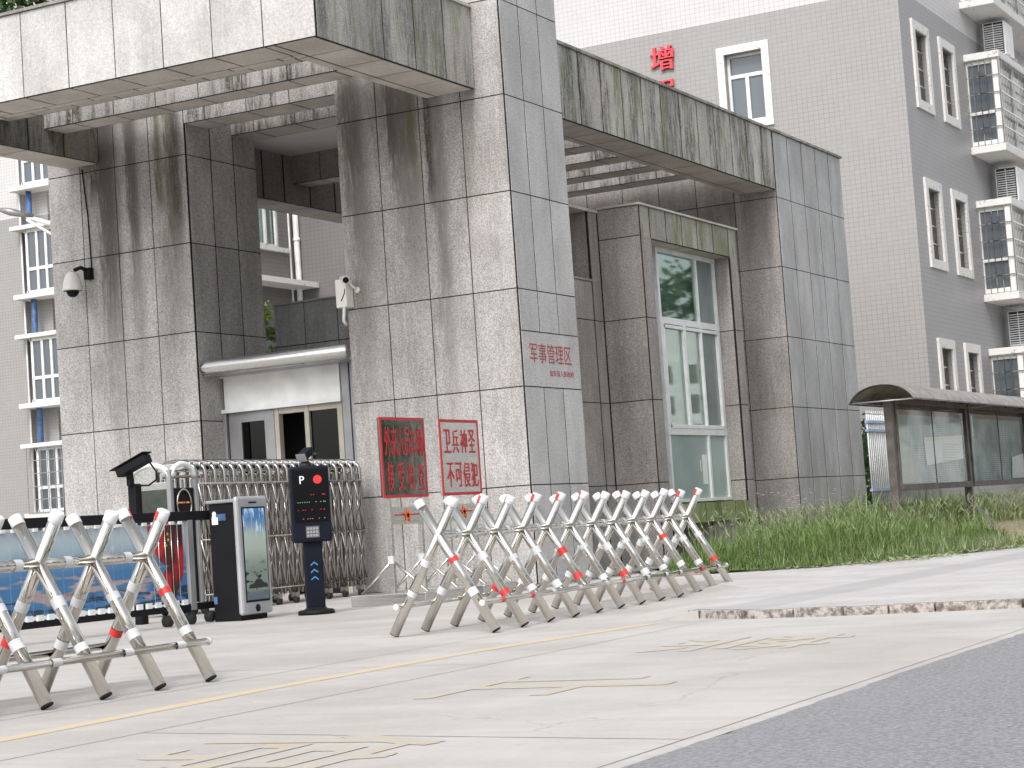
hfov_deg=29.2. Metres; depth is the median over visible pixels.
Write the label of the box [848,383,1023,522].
notice board
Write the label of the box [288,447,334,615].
parking terminal
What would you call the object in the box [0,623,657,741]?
yellow line
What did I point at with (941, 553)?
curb
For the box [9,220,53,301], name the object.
bay window
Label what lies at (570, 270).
gate building
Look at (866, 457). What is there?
hedge
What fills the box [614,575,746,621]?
sidewalk ramp
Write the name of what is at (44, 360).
bay window
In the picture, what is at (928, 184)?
window
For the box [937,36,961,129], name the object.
window
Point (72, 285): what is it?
dome camera
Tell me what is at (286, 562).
telescopic gate
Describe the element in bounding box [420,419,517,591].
slogan board
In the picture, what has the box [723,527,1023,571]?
dry grass
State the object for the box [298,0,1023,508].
apartment building
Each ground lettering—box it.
[137,734,445,767]
[414,676,676,698]
[637,633,854,652]
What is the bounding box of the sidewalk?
[651,547,1023,609]
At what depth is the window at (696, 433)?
30.61 m
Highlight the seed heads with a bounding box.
[678,488,1023,557]
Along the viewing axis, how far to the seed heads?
24.24 m
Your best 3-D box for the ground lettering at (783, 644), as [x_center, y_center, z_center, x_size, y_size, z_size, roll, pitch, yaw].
[1.294,1.418,10.792,1.050,0.001,0.962,-6,-5,28]
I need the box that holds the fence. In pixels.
[864,410,948,515]
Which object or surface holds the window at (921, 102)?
in the apartment building at (910, 112)
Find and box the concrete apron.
[0,566,1023,767]
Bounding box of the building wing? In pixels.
[258,208,318,352]
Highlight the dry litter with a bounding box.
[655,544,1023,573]
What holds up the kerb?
on the concrete apron
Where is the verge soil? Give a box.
[673,519,1023,576]
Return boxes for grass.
[668,489,1023,571]
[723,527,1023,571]
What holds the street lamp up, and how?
on the concrete apron
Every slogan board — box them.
[351,417,464,606]
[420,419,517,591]
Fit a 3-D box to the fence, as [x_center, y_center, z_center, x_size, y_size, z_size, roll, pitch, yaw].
[7.737,1.748,38.471,0.220,2.410,4.660,-6,-5,28]
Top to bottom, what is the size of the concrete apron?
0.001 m
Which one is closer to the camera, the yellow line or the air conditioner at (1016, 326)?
the yellow line
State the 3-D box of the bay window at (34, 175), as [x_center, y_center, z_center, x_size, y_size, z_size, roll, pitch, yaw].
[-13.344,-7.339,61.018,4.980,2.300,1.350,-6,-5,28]
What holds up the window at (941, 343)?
in the apartment building at (910, 112)
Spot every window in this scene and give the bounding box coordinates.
[8,161,48,194]
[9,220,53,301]
[15,330,59,409]
[20,440,63,517]
[258,208,290,253]
[651,246,732,502]
[715,39,774,125]
[909,18,935,115]
[923,177,948,271]
[936,338,958,390]
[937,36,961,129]
[950,189,974,279]
[963,343,983,392]
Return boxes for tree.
[0,0,65,515]
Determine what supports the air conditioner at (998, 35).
attached to the apartment building at (910, 112)
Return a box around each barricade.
[0,508,216,709]
[390,487,732,636]
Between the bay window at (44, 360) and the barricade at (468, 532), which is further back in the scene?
the bay window at (44, 360)
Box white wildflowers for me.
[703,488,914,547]
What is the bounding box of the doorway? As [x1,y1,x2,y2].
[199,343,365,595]
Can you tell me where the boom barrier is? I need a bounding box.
[0,496,272,632]
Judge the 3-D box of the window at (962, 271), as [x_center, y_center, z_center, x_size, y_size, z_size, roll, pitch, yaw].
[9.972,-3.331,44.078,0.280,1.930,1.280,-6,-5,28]
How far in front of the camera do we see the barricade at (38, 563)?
10.33 m
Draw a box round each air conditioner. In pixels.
[982,20,1016,62]
[995,166,1023,202]
[1007,310,1023,346]
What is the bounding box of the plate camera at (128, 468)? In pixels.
[109,451,157,624]
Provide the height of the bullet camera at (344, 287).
0.660 m
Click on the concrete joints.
(503, 661)
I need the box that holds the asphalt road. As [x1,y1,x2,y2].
[622,633,1023,767]
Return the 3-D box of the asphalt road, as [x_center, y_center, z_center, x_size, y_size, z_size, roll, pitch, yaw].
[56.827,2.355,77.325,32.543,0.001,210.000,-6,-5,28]
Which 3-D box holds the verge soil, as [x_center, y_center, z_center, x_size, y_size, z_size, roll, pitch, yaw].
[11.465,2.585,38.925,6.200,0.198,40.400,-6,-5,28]
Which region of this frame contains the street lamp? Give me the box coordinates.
[0,208,50,234]
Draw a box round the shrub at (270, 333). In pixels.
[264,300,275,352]
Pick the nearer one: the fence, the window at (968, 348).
the fence
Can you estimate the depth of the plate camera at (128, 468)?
19.55 m
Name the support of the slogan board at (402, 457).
on the concrete apron
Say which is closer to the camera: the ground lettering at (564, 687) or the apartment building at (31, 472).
the ground lettering at (564, 687)
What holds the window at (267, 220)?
in the building wing
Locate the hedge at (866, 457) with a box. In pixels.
[861,412,922,503]
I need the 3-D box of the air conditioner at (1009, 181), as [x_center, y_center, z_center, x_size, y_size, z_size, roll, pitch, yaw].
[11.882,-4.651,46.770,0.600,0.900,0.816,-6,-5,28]
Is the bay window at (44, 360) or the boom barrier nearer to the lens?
the boom barrier
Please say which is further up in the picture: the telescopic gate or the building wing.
the building wing
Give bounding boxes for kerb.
[688,598,1023,618]
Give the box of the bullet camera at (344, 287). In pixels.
[335,275,359,325]
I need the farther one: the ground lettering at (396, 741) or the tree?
the tree
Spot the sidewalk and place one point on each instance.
(987, 575)
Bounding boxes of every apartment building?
[0,0,63,578]
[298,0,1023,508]
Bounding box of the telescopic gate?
[133,459,368,615]
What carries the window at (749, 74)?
in the apartment building at (910, 112)
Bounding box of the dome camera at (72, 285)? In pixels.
[62,169,93,296]
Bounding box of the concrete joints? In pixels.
[0,606,1023,767]
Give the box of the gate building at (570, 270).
[0,0,867,607]
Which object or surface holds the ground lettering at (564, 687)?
on the concrete apron
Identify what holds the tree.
on the concrete apron

